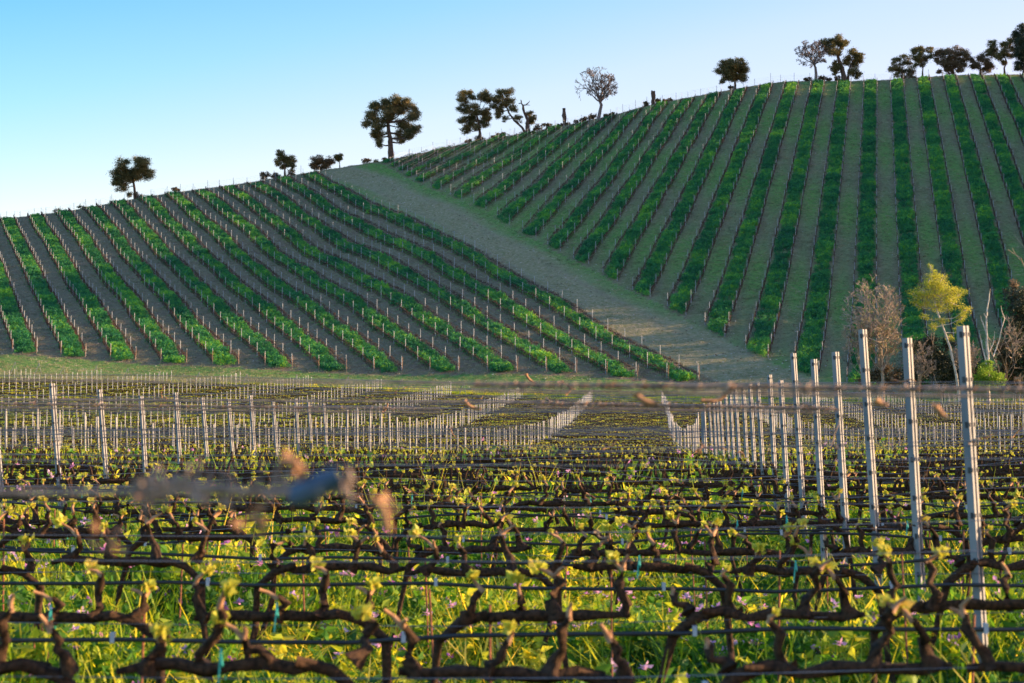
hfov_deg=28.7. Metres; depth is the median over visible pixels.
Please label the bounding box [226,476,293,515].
grapevine
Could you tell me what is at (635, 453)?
grapevine
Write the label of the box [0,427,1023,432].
trellis wire
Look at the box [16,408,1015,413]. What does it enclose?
trellis wire
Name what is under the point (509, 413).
trellis wire
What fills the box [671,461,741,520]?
grapevine
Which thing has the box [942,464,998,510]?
grapevine
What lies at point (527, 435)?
trellis wire
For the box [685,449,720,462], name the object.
grapevine
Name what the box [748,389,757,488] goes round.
steel post
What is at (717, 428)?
steel post
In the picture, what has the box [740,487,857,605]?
grapevine
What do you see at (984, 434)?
steel post
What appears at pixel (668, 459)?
grapevine
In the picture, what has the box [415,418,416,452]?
steel post
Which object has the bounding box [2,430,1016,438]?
trellis wire
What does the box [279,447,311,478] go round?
withered leaf
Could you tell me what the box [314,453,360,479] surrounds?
grapevine
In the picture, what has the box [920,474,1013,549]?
grapevine
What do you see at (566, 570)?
iron stake
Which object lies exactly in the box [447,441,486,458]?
grapevine
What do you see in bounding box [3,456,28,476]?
grapevine
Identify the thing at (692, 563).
iron stake
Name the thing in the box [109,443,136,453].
grapevine
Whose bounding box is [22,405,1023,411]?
trellis wire
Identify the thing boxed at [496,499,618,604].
grapevine
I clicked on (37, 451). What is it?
grapevine
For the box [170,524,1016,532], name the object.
trellis wire
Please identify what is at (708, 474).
grapevine
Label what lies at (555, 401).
trellis wire
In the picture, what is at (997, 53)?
oak tree
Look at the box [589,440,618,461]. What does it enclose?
grapevine
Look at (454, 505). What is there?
grapevine
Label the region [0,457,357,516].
nearest wire
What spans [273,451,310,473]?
grapevine
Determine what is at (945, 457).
grapevine
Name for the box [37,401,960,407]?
trellis wire
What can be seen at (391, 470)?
grapevine
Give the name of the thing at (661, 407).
trellis wire
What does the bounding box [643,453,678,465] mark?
grapevine
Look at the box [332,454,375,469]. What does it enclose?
grapevine
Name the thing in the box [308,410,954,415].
trellis wire
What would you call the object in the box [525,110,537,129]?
young oak
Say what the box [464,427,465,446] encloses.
steel post
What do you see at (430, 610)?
iron stake
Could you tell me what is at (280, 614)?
grapevine
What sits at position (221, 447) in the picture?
grapevine
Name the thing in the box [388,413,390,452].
steel post
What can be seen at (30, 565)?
grapevine
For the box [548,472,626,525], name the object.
grapevine
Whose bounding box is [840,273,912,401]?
budding tree
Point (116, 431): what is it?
steel post
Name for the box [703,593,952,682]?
grapevine
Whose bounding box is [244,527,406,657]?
grapevine
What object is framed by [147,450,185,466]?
grapevine
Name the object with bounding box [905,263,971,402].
poplar tree
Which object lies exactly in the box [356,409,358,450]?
steel post
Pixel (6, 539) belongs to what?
grapevine
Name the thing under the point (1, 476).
steel post
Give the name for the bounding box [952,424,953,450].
steel post
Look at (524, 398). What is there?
trellis wire
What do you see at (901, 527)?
grapevine
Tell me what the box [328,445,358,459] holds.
grapevine
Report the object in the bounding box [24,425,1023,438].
trellis wire
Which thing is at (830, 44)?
oak tree
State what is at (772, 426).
steel post
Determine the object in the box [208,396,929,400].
trellis wire
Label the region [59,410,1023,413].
trellis wire
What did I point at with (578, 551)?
grapevine
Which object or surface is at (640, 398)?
dry cane
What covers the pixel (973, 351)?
bare shrub
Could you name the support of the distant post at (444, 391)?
on the ground at (640, 325)
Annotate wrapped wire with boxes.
[0,379,1023,397]
[0,398,840,413]
[0,401,442,413]
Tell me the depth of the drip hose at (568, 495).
19.20 m
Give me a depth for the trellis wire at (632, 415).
41.30 m
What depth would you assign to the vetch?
12.38 m
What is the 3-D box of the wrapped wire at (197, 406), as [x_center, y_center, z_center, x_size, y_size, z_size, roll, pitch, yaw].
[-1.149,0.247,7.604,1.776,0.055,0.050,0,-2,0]
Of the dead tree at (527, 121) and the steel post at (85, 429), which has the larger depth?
the dead tree at (527, 121)
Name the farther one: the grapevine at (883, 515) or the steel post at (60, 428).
the steel post at (60, 428)
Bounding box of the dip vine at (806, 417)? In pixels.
[0,377,1023,463]
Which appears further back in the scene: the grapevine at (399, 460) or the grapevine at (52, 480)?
the grapevine at (399, 460)
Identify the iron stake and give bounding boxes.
[2,519,4,611]
[33,588,36,647]
[53,509,55,547]
[140,613,145,682]
[178,544,183,637]
[302,555,305,639]
[424,547,428,651]
[428,588,432,654]
[480,494,481,567]
[489,605,491,682]
[564,546,567,606]
[610,570,612,675]
[690,519,694,605]
[704,540,707,628]
[778,550,780,680]
[825,547,828,609]
[901,553,907,681]
[928,520,930,593]
[962,530,964,594]
[971,615,975,682]
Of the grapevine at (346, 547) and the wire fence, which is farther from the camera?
the wire fence
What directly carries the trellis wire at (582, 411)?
attached to the steel post at (717, 428)
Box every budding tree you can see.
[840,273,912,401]
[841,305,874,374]
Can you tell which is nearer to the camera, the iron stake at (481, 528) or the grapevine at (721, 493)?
the iron stake at (481, 528)
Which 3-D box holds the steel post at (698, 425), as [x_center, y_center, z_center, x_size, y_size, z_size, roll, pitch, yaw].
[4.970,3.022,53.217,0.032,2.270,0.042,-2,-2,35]
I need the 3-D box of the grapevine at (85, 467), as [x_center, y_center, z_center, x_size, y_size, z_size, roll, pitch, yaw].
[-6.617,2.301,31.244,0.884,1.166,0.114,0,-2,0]
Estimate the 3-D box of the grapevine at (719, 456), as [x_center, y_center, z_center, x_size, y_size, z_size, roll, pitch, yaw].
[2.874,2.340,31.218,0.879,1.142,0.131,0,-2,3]
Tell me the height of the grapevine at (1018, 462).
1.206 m
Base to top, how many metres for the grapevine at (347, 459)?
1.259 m
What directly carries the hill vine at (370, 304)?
on the ground at (640, 325)
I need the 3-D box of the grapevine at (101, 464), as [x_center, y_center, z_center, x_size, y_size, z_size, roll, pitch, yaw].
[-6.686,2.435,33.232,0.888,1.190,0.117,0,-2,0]
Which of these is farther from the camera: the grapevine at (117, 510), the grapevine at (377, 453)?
the grapevine at (377, 453)
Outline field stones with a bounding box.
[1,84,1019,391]
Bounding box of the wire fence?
[6,69,928,215]
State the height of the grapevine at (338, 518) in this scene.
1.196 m
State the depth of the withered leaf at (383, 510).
2.09 m
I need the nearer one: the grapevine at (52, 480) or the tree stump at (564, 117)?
the grapevine at (52, 480)
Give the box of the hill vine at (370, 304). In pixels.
[0,72,1023,379]
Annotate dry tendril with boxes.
[593,529,607,538]
[694,442,702,454]
[829,417,842,449]
[890,377,917,383]
[968,438,980,445]
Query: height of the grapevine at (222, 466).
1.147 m
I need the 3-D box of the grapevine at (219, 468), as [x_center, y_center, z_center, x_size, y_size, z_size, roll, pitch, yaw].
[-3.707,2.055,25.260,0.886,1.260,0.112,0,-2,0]
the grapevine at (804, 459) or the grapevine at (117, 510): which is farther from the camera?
the grapevine at (804, 459)
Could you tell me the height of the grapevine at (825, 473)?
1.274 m
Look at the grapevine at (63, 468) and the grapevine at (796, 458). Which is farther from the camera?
the grapevine at (796, 458)
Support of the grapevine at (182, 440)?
on the ground at (640, 325)
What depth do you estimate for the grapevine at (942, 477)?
23.25 m
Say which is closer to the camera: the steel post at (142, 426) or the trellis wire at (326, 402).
the steel post at (142, 426)
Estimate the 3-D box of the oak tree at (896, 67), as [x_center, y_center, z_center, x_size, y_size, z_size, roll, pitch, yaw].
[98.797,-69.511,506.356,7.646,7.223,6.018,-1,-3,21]
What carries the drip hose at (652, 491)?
attached to the trellis wire at (677, 487)
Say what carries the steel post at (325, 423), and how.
on the ground at (640, 325)
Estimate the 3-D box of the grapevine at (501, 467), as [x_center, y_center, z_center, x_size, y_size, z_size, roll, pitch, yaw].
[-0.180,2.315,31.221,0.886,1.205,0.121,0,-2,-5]
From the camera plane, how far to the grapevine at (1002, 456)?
39.19 m
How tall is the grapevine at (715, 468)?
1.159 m
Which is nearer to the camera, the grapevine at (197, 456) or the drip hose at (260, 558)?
the drip hose at (260, 558)
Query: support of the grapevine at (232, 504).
on the ground at (640, 325)
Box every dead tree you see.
[519,100,529,131]
[980,289,1004,399]
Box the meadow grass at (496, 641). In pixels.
[0,429,1023,682]
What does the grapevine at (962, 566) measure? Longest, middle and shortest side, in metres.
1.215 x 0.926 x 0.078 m
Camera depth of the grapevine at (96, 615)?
7.25 m
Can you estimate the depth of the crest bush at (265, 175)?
502.31 m
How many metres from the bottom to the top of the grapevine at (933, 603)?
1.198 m
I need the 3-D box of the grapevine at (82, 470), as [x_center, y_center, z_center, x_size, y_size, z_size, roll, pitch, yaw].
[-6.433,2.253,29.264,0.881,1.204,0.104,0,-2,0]
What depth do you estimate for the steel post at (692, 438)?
67.15 m
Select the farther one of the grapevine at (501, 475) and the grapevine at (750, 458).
the grapevine at (750, 458)
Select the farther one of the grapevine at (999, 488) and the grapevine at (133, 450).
the grapevine at (133, 450)
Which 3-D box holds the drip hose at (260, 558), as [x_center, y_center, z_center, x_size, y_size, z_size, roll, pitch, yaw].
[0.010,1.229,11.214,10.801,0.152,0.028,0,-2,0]
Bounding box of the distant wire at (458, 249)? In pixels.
[0,73,1022,372]
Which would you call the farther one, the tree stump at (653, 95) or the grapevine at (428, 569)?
the tree stump at (653, 95)
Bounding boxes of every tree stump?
[562,108,566,125]
[651,90,655,104]
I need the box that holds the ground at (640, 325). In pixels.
[0,75,1023,445]
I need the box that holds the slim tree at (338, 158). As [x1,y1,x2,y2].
[333,153,342,167]
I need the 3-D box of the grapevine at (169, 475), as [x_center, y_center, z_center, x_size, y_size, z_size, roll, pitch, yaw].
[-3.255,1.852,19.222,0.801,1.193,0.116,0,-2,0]
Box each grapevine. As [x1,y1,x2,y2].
[0,480,44,545]
[0,496,116,547]
[0,507,31,591]
[0,533,49,660]
[0,558,165,682]
[0,594,79,682]
[1,445,25,458]
[1,496,67,547]
[2,450,40,471]
[2,474,9,488]
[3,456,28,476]
[3,458,34,481]
[7,449,39,475]
[8,441,39,455]
[8,464,61,485]
[10,465,78,517]
[15,473,99,555]
[16,450,53,472]
[22,451,61,468]
[22,497,135,592]
[25,447,50,457]
[34,446,66,472]
[34,459,98,514]
[36,456,84,477]
[43,451,87,477]
[51,511,212,682]
[54,456,102,473]
[55,472,128,532]
[61,453,93,474]
[62,440,95,453]
[70,452,116,473]
[73,464,119,485]
[81,459,133,478]
[83,453,126,466]
[83,463,157,521]
[83,482,178,549]
[88,447,122,459]
[108,458,153,472]
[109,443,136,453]
[111,465,168,526]
[112,449,141,462]
[113,503,252,610]
[115,578,379,682]
[116,495,195,549]
[124,450,168,467]
[134,456,183,477]
[140,473,215,527]
[141,502,254,571]
[146,460,191,479]
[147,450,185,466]
[151,439,183,453]
[154,445,196,460]
[165,465,228,522]
[171,451,232,482]
[183,454,245,485]
[184,452,219,466]
[189,486,279,543]
[191,556,391,682]
[198,442,235,460]
[200,481,282,544]
[205,454,256,476]
[207,458,253,472]
[208,445,241,457]
[218,444,247,454]
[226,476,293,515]
[233,471,297,522]
[237,448,273,462]
[239,449,297,504]
[241,449,273,462]
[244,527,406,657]
[247,457,304,483]
[249,445,283,458]
[258,517,397,639]
[264,450,318,485]
[272,495,384,587]
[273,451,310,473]
[280,487,379,562]
[285,477,369,541]
[290,446,325,462]
[291,442,327,457]
[293,448,321,459]
[310,466,371,513]
[312,460,360,484]
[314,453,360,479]
[315,479,366,506]
[316,457,372,479]
[320,447,366,466]
[323,452,371,470]
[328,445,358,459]
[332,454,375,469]
[333,441,365,454]
[366,441,401,457]
[369,454,424,483]
[372,447,414,481]
[372,453,427,477]
[375,450,418,469]
[377,475,459,533]
[378,448,423,486]
[380,469,438,502]
[383,602,635,682]
[384,479,447,508]
[387,465,448,509]
[389,482,485,566]
[391,512,531,646]
[394,497,495,587]
[407,523,569,682]
[408,445,439,458]
[415,453,454,469]
[425,447,466,477]
[427,458,474,477]
[428,453,472,484]
[429,458,471,473]
[430,550,632,682]
[434,462,487,493]
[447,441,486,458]
[449,466,504,501]
[453,446,489,469]
[454,464,524,519]
[465,470,538,502]
[466,447,503,469]
[472,444,513,470]
[474,451,517,469]
[483,480,563,524]
[484,466,532,484]
[489,447,524,458]
[489,458,543,484]
[489,474,595,578]
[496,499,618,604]
[497,444,533,469]
[507,447,548,482]
[512,450,554,477]
[514,458,566,479]
[518,457,579,500]
[522,453,565,470]
[524,444,557,456]
[531,470,599,500]
[537,445,565,460]
[539,456,582,476]
[539,510,682,653]
[546,445,579,470]
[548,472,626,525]
[552,440,583,452]
[554,479,640,549]
[555,448,595,477]
[555,464,605,478]
[563,452,596,469]
[567,441,604,464]
[567,453,622,495]
[573,517,734,659]
[577,470,639,495]
[578,451,623,471]
[583,444,621,459]
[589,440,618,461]
[593,452,633,466]
[593,452,642,482]
[593,488,697,592]
[603,457,672,516]
[611,462,661,477]
[619,446,651,460]
[623,446,655,460]
[627,445,664,460]
[628,453,666,468]
[628,497,748,613]
[630,475,710,534]
[634,449,687,479]
[641,442,667,455]
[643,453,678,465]
[646,460,686,474]
[647,465,709,516]
[656,453,694,466]
[657,556,865,682]
[660,486,749,547]
[662,445,694,457]
[670,449,703,460]
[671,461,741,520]
[673,460,718,488]
[674,520,799,619]
[676,455,720,468]
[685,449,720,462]
[686,455,744,489]
[695,444,725,456]
[696,499,792,580]
[699,455,744,485]
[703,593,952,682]
[710,469,791,557]
[718,457,771,493]
[718,459,781,509]
[724,451,770,465]
[729,518,896,682]
[736,450,769,460]
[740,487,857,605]
[746,460,797,482]
[747,474,810,528]
[750,454,797,493]
[751,490,839,561]
[777,452,815,475]
[780,447,814,460]
[784,468,867,551]
[790,459,838,494]
[791,462,852,517]
[803,452,837,464]
[805,495,896,588]
[808,447,858,485]
[811,514,943,631]
[823,453,866,479]
[824,481,891,540]
[827,444,864,462]
[829,456,864,469]
[847,461,895,494]
[848,451,885,472]
[848,484,928,557]
[852,447,886,467]
[857,452,905,485]
[857,469,909,517]
[860,494,971,578]
[870,544,1023,682]
[875,447,906,462]
[876,456,935,511]
[878,472,950,510]
[880,456,921,468]
[892,445,930,467]
[895,453,936,481]
[895,467,964,521]
[900,460,948,501]
[905,488,1003,578]
[918,447,943,458]
[918,447,954,463]
[919,462,963,485]
[919,525,1023,682]
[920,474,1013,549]
[921,453,964,473]
[924,447,961,462]
[934,451,962,460]
[934,459,964,481]
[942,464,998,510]
[944,452,984,478]
[947,446,976,457]
[949,597,1023,673]
[957,453,989,474]
[958,478,1023,512]
[961,451,1015,494]
[962,448,1001,467]
[965,499,1023,596]
[977,455,1018,475]
[979,470,1023,492]
[982,447,1015,463]
[983,451,1023,476]
[983,457,1021,472]
[991,443,1019,467]
[991,450,1021,466]
[995,509,1023,595]
[998,467,1023,482]
[1006,448,1023,460]
[1012,489,1023,518]
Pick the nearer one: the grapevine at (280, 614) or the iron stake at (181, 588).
the grapevine at (280, 614)
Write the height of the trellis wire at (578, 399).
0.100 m
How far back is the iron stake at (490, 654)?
7.28 m
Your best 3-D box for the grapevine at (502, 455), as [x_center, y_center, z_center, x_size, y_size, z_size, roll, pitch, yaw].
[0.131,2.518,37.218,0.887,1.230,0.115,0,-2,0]
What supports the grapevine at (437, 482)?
on the ground at (640, 325)
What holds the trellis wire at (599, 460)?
attached to the steel post at (52, 387)
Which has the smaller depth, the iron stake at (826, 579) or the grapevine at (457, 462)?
the iron stake at (826, 579)
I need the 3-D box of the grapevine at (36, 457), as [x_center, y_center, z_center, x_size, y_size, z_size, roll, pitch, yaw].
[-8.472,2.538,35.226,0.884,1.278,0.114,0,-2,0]
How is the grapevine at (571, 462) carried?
on the ground at (640, 325)
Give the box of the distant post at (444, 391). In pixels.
[0,69,1023,439]
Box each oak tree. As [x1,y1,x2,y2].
[109,155,156,198]
[272,149,297,175]
[308,154,335,170]
[360,93,422,158]
[455,88,493,138]
[488,87,525,132]
[712,56,750,88]
[820,34,850,80]
[840,46,865,79]
[887,53,916,78]
[907,44,934,74]
[932,45,972,74]
[969,53,997,74]
[980,37,1014,72]
[1009,22,1023,74]
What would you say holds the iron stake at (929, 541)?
on the ground at (640, 325)
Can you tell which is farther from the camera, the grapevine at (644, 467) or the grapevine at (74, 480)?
the grapevine at (644, 467)
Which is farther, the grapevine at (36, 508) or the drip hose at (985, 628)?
the grapevine at (36, 508)
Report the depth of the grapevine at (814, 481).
23.24 m
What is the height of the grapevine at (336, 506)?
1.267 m
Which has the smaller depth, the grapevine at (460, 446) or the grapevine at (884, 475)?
the grapevine at (884, 475)
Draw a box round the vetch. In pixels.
[0,437,1023,682]
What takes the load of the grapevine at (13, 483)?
on the ground at (640, 325)
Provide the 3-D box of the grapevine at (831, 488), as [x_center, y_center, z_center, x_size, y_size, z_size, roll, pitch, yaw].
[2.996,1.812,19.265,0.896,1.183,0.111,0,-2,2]
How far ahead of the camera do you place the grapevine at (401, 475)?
23.23 m
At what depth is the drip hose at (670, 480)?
27.19 m
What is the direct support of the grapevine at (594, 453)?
on the ground at (640, 325)
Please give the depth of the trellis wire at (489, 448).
31.29 m
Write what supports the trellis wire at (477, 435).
attached to the steel post at (817, 433)
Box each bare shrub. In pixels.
[902,341,936,399]
[919,328,943,402]
[952,340,981,378]
[984,314,1023,403]
[1014,373,1023,400]
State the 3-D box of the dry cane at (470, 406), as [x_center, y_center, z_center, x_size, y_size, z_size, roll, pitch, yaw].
[-0.147,0.230,7.296,0.071,0.044,0.022,0,-2,0]
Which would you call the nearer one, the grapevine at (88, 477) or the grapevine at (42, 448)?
the grapevine at (88, 477)
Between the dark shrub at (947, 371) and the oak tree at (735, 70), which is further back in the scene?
the oak tree at (735, 70)
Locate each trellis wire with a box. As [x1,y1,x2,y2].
[0,375,992,383]
[0,385,1014,391]
[0,387,945,396]
[0,398,1023,411]
[0,405,1008,414]
[0,407,997,411]
[0,427,994,432]
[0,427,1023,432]
[0,428,906,435]
[0,428,1007,435]
[0,430,1023,435]
[0,437,1003,447]
[0,439,1023,455]
[0,444,963,449]
[0,458,1013,467]
[0,458,1023,465]
[0,464,1023,480]
[0,474,1019,486]
[0,501,1020,507]
[0,519,1023,536]
[0,550,1023,562]
[0,571,1023,578]
[0,667,977,679]
[1,394,957,409]
[1,401,1023,413]
[1,425,1023,442]
[1,446,1004,453]
[2,389,1015,397]
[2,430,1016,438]
[2,469,924,476]
[3,378,959,392]
[4,426,1008,429]
[4,449,1023,457]
[5,442,1023,447]
[5,506,1000,524]
[6,399,1023,413]
[6,427,1004,440]
[6,447,997,460]
[7,398,1002,407]
[7,499,1022,511]
[8,454,959,468]
[8,612,1023,626]
[11,444,951,448]
[11,484,1019,501]
[13,412,1023,418]
[14,472,964,479]
[15,408,945,414]
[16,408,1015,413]
[17,381,1020,396]
[17,434,1015,453]
[18,392,992,398]
[18,395,877,399]
[20,402,1020,410]
[20,408,1023,414]
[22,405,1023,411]
[24,395,991,407]
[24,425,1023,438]
[24,429,1019,443]
[25,460,1023,473]
[25,472,1010,486]
[28,407,1023,410]
[32,539,1023,560]
[33,387,1023,404]
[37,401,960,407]
[37,492,942,501]
[38,405,852,409]
[41,402,1004,406]
[41,426,874,431]
[42,465,906,470]
[50,403,1001,410]
[53,432,1023,445]
[56,396,994,401]
[57,409,995,416]
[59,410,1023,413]
[59,438,980,445]
[80,399,959,403]
[83,483,948,497]
[124,427,962,432]
[124,453,995,460]
[125,440,992,443]
[132,411,1022,416]
[140,388,1017,398]
[145,399,1023,404]
[154,460,943,463]
[169,409,976,411]
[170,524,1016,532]
[206,410,1022,413]
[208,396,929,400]
[208,441,925,445]
[217,411,921,414]
[255,428,982,431]
[268,443,1023,448]
[269,425,899,432]
[289,413,1009,416]
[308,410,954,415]
[350,482,993,487]
[374,401,1000,407]
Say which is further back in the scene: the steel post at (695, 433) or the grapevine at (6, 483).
the steel post at (695, 433)
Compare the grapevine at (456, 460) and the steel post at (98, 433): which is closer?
the grapevine at (456, 460)
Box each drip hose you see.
[0,489,1009,503]
[0,500,1023,520]
[0,510,1021,531]
[0,547,1023,573]
[0,578,1023,593]
[0,623,1023,644]
[2,468,1011,476]
[2,527,985,550]
[3,470,987,480]
[5,466,1018,472]
[9,480,1023,496]
[12,492,1023,513]
[27,461,943,468]
[30,474,1019,483]
[50,463,978,470]
[76,458,1021,465]
[79,476,959,489]
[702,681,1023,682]
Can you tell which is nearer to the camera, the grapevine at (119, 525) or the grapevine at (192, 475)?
the grapevine at (119, 525)
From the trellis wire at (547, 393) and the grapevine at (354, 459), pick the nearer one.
the trellis wire at (547, 393)
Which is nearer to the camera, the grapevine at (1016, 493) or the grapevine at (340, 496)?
the grapevine at (1016, 493)
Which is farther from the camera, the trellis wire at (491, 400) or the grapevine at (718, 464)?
the grapevine at (718, 464)
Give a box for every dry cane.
[462,398,480,409]
[633,394,657,405]
[701,395,726,402]
[873,397,887,406]
[932,402,948,419]
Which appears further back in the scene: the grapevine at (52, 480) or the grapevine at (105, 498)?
the grapevine at (52, 480)
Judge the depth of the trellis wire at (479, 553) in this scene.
11.23 m
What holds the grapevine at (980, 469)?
on the ground at (640, 325)
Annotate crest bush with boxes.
[259,171,271,179]
[270,172,280,178]
[361,158,372,162]
[474,134,485,140]
[532,124,543,129]
[542,123,552,127]
[579,116,587,121]
[588,113,596,119]
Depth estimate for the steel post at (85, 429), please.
53.23 m
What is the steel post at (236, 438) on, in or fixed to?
on the ground at (640, 325)
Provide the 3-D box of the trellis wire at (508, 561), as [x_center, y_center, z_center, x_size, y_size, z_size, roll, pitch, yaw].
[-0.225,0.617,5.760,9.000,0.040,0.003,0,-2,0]
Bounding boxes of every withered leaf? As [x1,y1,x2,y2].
[84,518,127,555]
[129,474,157,501]
[230,504,267,539]
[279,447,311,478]
[365,491,400,532]
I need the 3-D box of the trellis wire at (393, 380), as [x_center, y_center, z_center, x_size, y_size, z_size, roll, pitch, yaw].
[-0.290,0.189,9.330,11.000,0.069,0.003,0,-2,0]
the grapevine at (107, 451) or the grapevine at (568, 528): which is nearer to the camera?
the grapevine at (568, 528)
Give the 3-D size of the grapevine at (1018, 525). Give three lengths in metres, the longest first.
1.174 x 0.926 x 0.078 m
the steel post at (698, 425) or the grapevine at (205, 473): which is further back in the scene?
the steel post at (698, 425)
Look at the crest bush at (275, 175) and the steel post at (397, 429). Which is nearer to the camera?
the steel post at (397, 429)
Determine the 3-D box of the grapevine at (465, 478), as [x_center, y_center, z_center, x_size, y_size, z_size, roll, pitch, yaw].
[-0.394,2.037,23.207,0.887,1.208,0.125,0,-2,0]
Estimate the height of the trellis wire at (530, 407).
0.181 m
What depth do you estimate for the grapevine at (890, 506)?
15.24 m
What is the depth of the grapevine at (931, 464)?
33.22 m
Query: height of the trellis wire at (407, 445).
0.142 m
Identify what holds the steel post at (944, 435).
on the ground at (640, 325)
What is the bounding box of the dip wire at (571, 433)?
[0,370,1023,457]
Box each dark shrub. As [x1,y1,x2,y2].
[853,360,903,392]
[897,335,948,399]
[923,333,959,400]
[952,345,985,391]
[989,279,1021,386]
[994,285,1023,399]
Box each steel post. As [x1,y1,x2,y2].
[0,447,4,516]
[5,408,6,449]
[36,409,38,447]
[49,383,63,510]
[59,410,60,448]
[84,413,85,450]
[97,389,109,488]
[97,416,99,452]
[115,417,117,447]
[139,396,147,471]
[152,423,153,456]
[173,393,181,463]
[200,398,208,458]
[226,399,234,462]
[236,425,237,447]
[249,395,256,462]
[271,402,278,460]
[294,399,299,452]
[307,403,312,452]
[322,403,328,456]
[346,410,347,448]
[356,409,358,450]
[369,413,370,452]
[380,416,381,445]
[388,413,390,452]
[396,417,397,446]
[409,417,410,450]
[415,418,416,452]
[426,422,427,452]
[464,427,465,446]
[692,425,693,451]
[695,418,696,449]
[697,412,698,443]
[702,403,704,451]
[703,409,707,457]
[708,403,712,452]
[712,403,716,455]
[715,401,720,454]
[718,401,724,459]
[724,396,729,461]
[728,395,735,462]
[733,390,740,462]
[741,387,748,482]
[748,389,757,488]
[756,390,766,493]
[767,375,777,519]
[778,380,790,519]
[790,353,806,548]
[810,359,827,558]
[831,352,850,577]
[858,329,883,599]
[902,338,925,622]
[944,423,945,450]
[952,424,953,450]
[956,326,987,682]
[984,418,985,451]
[998,416,1000,466]
[1010,414,1011,448]
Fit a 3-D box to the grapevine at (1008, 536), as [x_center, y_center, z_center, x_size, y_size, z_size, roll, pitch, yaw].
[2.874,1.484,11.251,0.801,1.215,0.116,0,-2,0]
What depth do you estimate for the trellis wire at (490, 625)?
7.23 m
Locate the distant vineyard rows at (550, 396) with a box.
[0,377,1023,467]
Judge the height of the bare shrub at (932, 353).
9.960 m
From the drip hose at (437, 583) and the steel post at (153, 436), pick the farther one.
the steel post at (153, 436)
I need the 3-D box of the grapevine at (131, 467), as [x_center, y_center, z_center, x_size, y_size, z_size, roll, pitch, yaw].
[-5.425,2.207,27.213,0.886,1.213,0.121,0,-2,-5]
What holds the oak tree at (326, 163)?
on the ground at (640, 325)
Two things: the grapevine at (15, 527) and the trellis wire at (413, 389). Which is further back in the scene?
the trellis wire at (413, 389)
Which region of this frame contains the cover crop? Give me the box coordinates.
[0,73,1023,385]
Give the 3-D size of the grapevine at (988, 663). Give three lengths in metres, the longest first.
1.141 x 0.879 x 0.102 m
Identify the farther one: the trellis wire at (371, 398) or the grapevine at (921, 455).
the grapevine at (921, 455)
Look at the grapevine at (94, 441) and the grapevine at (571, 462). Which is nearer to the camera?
the grapevine at (571, 462)
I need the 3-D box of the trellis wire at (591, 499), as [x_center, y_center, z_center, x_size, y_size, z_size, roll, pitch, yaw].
[-0.390,0.850,11.305,12.000,0.113,0.003,0,-2,0]
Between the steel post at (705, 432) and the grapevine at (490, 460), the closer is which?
the grapevine at (490, 460)
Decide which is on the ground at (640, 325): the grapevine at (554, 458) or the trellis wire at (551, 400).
the grapevine at (554, 458)
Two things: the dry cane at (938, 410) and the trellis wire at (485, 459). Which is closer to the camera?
the dry cane at (938, 410)
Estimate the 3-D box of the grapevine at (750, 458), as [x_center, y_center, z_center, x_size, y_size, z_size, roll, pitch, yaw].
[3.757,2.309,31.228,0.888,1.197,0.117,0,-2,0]
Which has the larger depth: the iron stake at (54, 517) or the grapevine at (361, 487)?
the grapevine at (361, 487)
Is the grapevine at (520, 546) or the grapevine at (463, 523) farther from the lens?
the grapevine at (463, 523)
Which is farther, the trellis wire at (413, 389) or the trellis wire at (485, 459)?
the trellis wire at (413, 389)
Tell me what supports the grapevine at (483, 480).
on the ground at (640, 325)
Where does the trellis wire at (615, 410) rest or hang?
attached to the steel post at (52, 387)
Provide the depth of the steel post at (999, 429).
55.28 m
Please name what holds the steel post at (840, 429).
on the ground at (640, 325)
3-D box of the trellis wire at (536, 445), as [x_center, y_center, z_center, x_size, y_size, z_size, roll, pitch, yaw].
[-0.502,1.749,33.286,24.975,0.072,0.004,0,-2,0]
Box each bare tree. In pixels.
[575,66,617,118]
[793,40,828,78]
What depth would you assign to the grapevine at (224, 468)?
27.28 m
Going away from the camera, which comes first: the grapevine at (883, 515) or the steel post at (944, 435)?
the grapevine at (883, 515)
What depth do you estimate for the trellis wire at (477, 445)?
9.26 m
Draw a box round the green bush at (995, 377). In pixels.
[972,359,1007,399]
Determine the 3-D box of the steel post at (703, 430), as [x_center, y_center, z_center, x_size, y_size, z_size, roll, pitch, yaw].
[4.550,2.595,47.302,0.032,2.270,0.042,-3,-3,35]
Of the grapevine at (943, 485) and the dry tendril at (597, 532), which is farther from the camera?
the grapevine at (943, 485)
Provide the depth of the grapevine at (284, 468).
27.24 m
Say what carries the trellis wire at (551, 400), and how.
attached to the steel post at (252, 421)
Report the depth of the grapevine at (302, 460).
25.22 m
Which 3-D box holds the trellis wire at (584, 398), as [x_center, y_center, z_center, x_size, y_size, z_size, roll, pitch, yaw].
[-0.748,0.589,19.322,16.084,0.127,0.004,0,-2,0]
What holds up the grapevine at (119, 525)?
on the ground at (640, 325)
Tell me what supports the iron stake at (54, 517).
on the ground at (640, 325)
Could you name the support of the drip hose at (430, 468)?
attached to the trellis wire
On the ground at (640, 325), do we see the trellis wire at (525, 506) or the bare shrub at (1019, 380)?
the bare shrub at (1019, 380)
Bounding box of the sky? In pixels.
[0,0,1023,217]
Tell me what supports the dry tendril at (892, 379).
attached to the trellis wire at (393, 380)
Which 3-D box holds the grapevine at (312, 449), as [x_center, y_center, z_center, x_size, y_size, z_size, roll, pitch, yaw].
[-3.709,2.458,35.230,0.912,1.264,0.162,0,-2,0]
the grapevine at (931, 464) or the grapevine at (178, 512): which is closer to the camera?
the grapevine at (178, 512)
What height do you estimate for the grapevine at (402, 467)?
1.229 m
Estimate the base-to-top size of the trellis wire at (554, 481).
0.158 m
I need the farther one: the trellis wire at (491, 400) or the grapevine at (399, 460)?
the grapevine at (399, 460)

